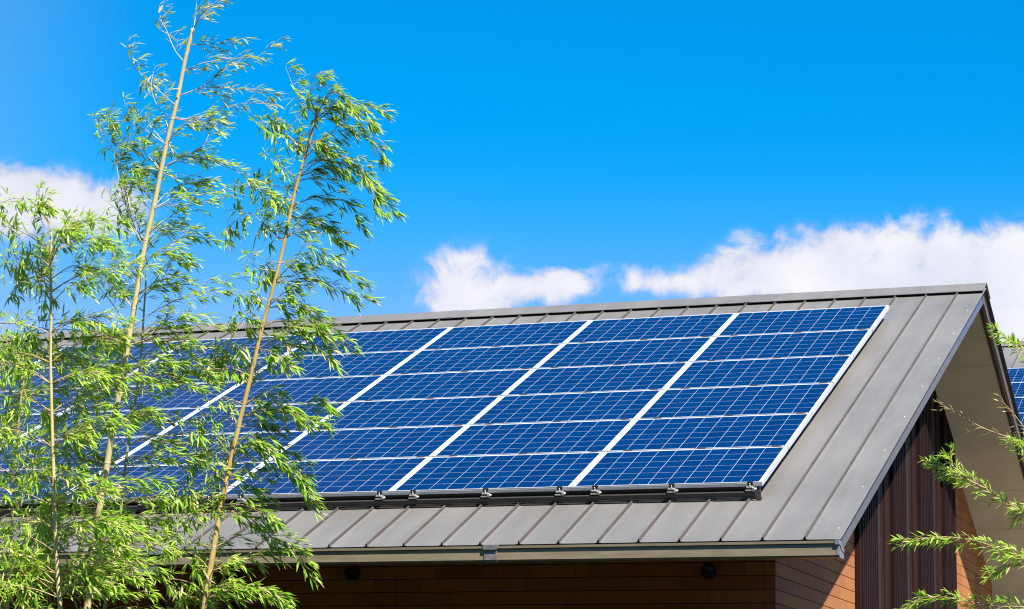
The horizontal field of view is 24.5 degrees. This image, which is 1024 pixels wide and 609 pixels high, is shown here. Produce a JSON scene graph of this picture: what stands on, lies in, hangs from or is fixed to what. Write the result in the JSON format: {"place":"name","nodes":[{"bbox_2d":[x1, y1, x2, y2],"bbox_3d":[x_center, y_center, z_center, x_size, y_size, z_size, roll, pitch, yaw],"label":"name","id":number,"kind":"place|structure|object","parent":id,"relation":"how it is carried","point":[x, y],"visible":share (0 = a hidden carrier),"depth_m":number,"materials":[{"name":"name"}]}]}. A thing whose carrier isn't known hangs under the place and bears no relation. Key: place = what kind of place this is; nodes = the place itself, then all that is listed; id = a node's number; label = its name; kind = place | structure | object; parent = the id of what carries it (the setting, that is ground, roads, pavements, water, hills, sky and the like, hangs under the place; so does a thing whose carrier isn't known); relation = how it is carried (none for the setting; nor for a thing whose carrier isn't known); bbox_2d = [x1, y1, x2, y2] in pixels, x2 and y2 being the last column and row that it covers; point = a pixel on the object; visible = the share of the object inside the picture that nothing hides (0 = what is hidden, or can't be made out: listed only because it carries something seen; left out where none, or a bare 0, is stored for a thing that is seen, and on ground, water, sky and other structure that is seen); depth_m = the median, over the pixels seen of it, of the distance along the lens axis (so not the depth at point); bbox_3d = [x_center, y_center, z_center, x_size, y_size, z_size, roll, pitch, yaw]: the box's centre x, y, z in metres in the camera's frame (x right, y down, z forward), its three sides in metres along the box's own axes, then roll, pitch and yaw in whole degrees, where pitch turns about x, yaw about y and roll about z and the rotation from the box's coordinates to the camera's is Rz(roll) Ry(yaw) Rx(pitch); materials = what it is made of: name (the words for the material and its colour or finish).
{"place":"outdoors","nodes":[
{"label":"outdoors","id":0,"kind":"place"},
{"bbox_2d":[0,0,1023,341],"label":"sky","id":1,"kind":"structure","parent":0,"point":[546,152],"materials":[{"name":"blue"}]},
{"bbox_2d":[1001,341,1023,367],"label":"house","id":2,"kind":"structure","parent":0,"point":[1012,361],"depth_m":45.44,"materials":[{"name":"metal"}]},
{"bbox_2d":[1007,368,1023,382],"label":"solar panel","id":3,"kind":"object","parent":2,"relation":"on","point":[1016,374],"depth_m":43.53,"materials":[{"name":"glass"}]},
{"bbox_2d":[1011,382,1023,396],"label":"solar panel","id":4,"kind":"object","parent":2,"relation":"on","point":[1018,389],"visible":0.25,"depth_m":42.57,"materials":[{"name":"glass"}]},
{"bbox_2d":[1015,397,1023,412],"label":"solar panel","id":5,"kind":"object","parent":2,"relation":"on","point":[1020,403],"visible":0.12,"depth_m":41.62,"materials":[{"name":"glass"}]},
{"bbox_2d":[1019,413,1023,428],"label":"solar panel","id":6,"kind":"object","parent":2,"relation":"on","point":[1021,415],"depth_m":40.74,"materials":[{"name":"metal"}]},
{"label":"ground","id":7,"kind":"structure","parent":0,"visible":0},
{"bbox_2d":[0,308,131,608],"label":"bamboo","id":8,"kind":"object","parent":7,"relation":"on","point":[60,371],"visible":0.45,"depth_m":18.34,"materials":[{"name":"green plant"}]},
{"bbox_2d":[0,179,173,608],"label":"bamboo","id":9,"kind":"object","parent":7,"relation":"on","point":[107,524],"visible":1,"depth_m":17.10,"materials":[{"name":"green plant"}]},
{"bbox_2d":[40,217,258,608],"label":"bamboo","id":10,"kind":"object","parent":7,"relation":"on","point":[122,508],"visible":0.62,"depth_m":17.58,"materials":[{"name":"green plant"}]},
{"bbox_2d":[18,0,290,608],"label":"bamboo","id":11,"kind":"object","parent":7,"relation":"on","point":[136,171],"visible":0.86,"depth_m":17.57,"materials":[{"name":"green plant"}]},
{"bbox_2d":[139,59,408,608],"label":"bamboo","id":12,"kind":"object","parent":7,"relation":"on","point":[322,330],"visible":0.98,"depth_m":17.51,"materials":[{"name":"green plant"}]},
{"bbox_2d":[0,283,1023,608],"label":"house","id":13,"kind":"structure","parent":7,"relation":"on","point":[850,489],"depth_m":20.98,"materials":[{"name":"metal"}]},
{"bbox_2d":[0,313,886,515],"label":"mounting rack","id":14,"kind":"object","parent":13,"relation":"attached to","point":[603,496],"visible":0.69,"depth_m":20.21,"materials":[{"name":"metal"}]},
{"bbox_2d":[1,347,52,369],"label":"solar panel","id":15,"kind":"object","parent":14,"relation":"on","point":[35,359],"visible":0.09,"depth_m":27.82,"materials":[{"name":"glass"}]},
{"bbox_2d":[0,413,60,440],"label":"solar panel","id":16,"kind":"object","parent":14,"relation":"on","point":[35,420],"visible":0.32,"depth_m":24.71,"materials":[{"name":"glass"}]},
{"bbox_2d":[0,388,101,414],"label":"solar panel","id":17,"kind":"object","parent":14,"relation":"on","point":[43,401],"visible":0.28,"depth_m":25.58,"materials":[{"name":"glass"}]},
{"bbox_2d":[0,467,102,507],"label":"solar panel","id":18,"kind":"object","parent":14,"relation":"on","point":[43,489],"visible":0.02,"depth_m":22.16,"materials":[{"name":"glass"}]},
{"bbox_2d":[0,363,141,390],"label":"solar panel","id":19,"kind":"object","parent":14,"relation":"on","point":[38,380],"visible":0.19,"depth_m":26.59,"materials":[{"name":"glass"}]},
{"bbox_2d":[0,436,154,469],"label":"solar panel","id":20,"kind":"object","parent":14,"relation":"on","point":[134,446],"visible":0.31,"depth_m":23.25,"materials":[{"name":"glass"}]},
{"bbox_2d":[14,408,200,440],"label":"solar panel","id":21,"kind":"object","parent":14,"relation":"on","point":[185,413],"visible":0.34,"depth_m":24.14,"materials":[{"name":"glass"}]},
{"bbox_2d":[29,340,188,367],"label":"solar panel","id":22,"kind":"object","parent":14,"relation":"on","point":[135,352],"visible":0.13,"depth_m":27.42,"materials":[{"name":"glass"}]},
{"bbox_2d":[67,382,238,412],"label":"solar panel","id":23,"kind":"object","parent":14,"relation":"on","point":[187,399],"visible":0.42,"depth_m":24.96,"materials":[{"name":"glass"}]},
{"bbox_2d":[65,462,263,504],"bbox_3d":[-3.230,1.660,21.770,1.650,0.068,1.038,-3,13,20],"label":"solar panel","id":24,"kind":"object","parent":14,"relation":"on","point":[134,472],"visible":0.28,"depth_m":21.83,"materials":[{"name":"glass"}]},
{"bbox_2d":[124,357,279,385],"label":"solar panel","id":25,"kind":"object","parent":14,"relation":"on","point":[259,360],"visible":0.24,"depth_m":26.06,"materials":[{"name":"glass"}]},
{"bbox_2d":[111,431,306,466],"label":"solar panel","id":26,"kind":"object","parent":14,"relation":"on","point":[146,447],"visible":0.47,"depth_m":22.73,"materials":[{"name":"glass"}]},
{"bbox_2d":[152,334,314,362],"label":"solar panel","id":27,"kind":"object","parent":14,"relation":"on","point":[239,341],"visible":0.23,"depth_m":27.00,"materials":[{"name":"glass"}]},
{"bbox_2d":[159,402,347,435],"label":"solar panel","id":28,"kind":"object","parent":14,"relation":"on","point":[232,428],"visible":0.52,"depth_m":23.63,"materials":[{"name":"glass"}]},
{"bbox_2d":[204,375,384,406],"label":"solar panel","id":29,"kind":"object","parent":14,"relation":"on","point":[335,389],"visible":0.68,"depth_m":24.58,"materials":[{"name":"glass"}]},
{"bbox_2d":[226,457,429,502],"bbox_3d":[-1.677,1.578,21.206,1.650,0.068,1.038,-3,13,20],"label":"solar panel","id":30,"kind":"object","parent":14,"relation":"on","point":[379,478],"visible":0.64,"depth_m":21.11,"materials":[{"name":"glass"}]},
{"bbox_2d":[255,350,419,380],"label":"solar panel","id":31,"kind":"object","parent":14,"relation":"on","point":[376,363],"visible":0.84,"depth_m":25.40,"materials":[{"name":"glass"}]},
{"bbox_2d":[283,327,450,356],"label":"solar panel","id":32,"kind":"object","parent":14,"relation":"on","point":[394,340],"visible":0.56,"depth_m":26.35,"materials":[{"name":"glass"}]},
{"bbox_2d":[267,425,467,461],"bbox_3d":[-1.353,1.320,22.136,1.650,0.056,1.014,-3,13,20],"label":"solar panel","id":33,"kind":"object","parent":14,"relation":"on","point":[379,443],"visible":0.88,"depth_m":22.13,"materials":[{"name":"glass"}]},
{"bbox_2d":[312,396,501,429],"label":"solar panel","id":34,"kind":"object","parent":14,"relation":"on","point":[459,411],"visible":0.78,"depth_m":23.05,"materials":[{"name":"glass"}]},
{"bbox_2d":[350,369,533,401],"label":"solar panel","id":35,"kind":"object","parent":14,"relation":"on","point":[448,385],"visible":1,"depth_m":23.98,"materials":[{"name":"glass"}]},
{"bbox_2d":[387,344,562,374],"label":"solar panel","id":36,"kind":"object","parent":14,"relation":"on","point":[481,359],"visible":1,"depth_m":24.90,"materials":[{"name":"glass"}]},
{"bbox_2d":[391,452,603,498],"bbox_3d":[-0.123,1.495,20.642,1.650,0.068,1.038,-3,13,20],"label":"solar panel","id":37,"kind":"object","parent":14,"relation":"on","point":[487,475],"visible":1,"depth_m":20.58,"materials":[{"name":"glass"}]},
{"bbox_2d":[421,320,590,349],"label":"solar panel","id":38,"kind":"object","parent":14,"relation":"on","point":[509,335],"visible":1,"depth_m":25.82,"materials":[{"name":"glass"}]},
{"bbox_2d":[432,419,634,456],"bbox_3d":[0.201,1.238,21.572,1.650,0.056,1.014,-3,13,20],"label":"solar panel","id":39,"kind":"object","parent":14,"relation":"on","point":[544,438],"visible":1,"depth_m":21.56,"materials":[{"name":"glass"}]},
{"bbox_2d":[469,389,663,424],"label":"solar panel","id":40,"kind":"object","parent":14,"relation":"on","point":[589,406],"visible":1,"depth_m":22.48,"materials":[{"name":"glass"}]},
{"bbox_2d":[503,362,689,395],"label":"solar panel","id":41,"kind":"object","parent":14,"relation":"on","point":[630,377],"visible":1,"depth_m":23.41,"materials":[{"name":"glass"}]},
{"bbox_2d":[535,337,713,368],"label":"solar panel","id":42,"kind":"object","parent":14,"relation":"on","point":[671,350],"visible":1,"depth_m":24.33,"materials":[{"name":"glass"}]},
{"bbox_2d":[565,313,736,342],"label":"solar panel","id":43,"kind":"object","parent":14,"relation":"on","point":[670,327],"visible":1,"depth_m":25.26,"materials":[{"name":"glass"}]},
{"bbox_2d":[572,446,787,494],"bbox_3d":[1.431,1.413,20.078,1.650,0.068,1.038,-3,13,20],"label":"solar panel","id":44,"kind":"object","parent":14,"relation":"on","point":[748,467],"visible":1,"depth_m":20.01,"materials":[{"name":"glass"}]},
{"bbox_2d":[605,413,811,451],"bbox_3d":[1.755,1.155,21.008,1.650,0.056,1.014,-3,13,20],"label":"solar panel","id":45,"kind":"object","parent":14,"relation":"on","point":[772,430],"visible":1,"depth_m":20.99,"materials":[{"name":"glass"}]},
{"bbox_2d":[636,383,833,418],"bbox_3d":[2.077,0.913,21.931,1.650,0.056,1.014,-3,13,20],"label":"solar panel","id":46,"kind":"object","parent":14,"relation":"on","point":[745,400],"visible":1,"depth_m":21.92,"materials":[{"name":"glass"}]},
{"bbox_2d":[665,355,853,388],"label":"solar panel","id":47,"kind":"object","parent":14,"relation":"on","point":[771,371],"visible":1,"depth_m":22.84,"materials":[{"name":"glass"}]},
{"bbox_2d":[691,329,871,361],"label":"solar panel","id":48,"kind":"object","parent":14,"relation":"on","point":[792,345],"visible":1,"depth_m":23.77,"materials":[{"name":"glass"}]},
{"bbox_2d":[716,305,889,335],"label":"solar panel","id":49,"kind":"object","parent":14,"relation":"on","point":[812,320],"visible":1,"depth_m":24.69,"materials":[{"name":"glass"}]},
{"bbox_2d":[889,322,1023,608],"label":"bamboo","id":50,"kind":"object","parent":7,"relation":"on","point":[1015,341],"visible":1,"depth_m":15.24,"materials":[{"name":"green plant"}]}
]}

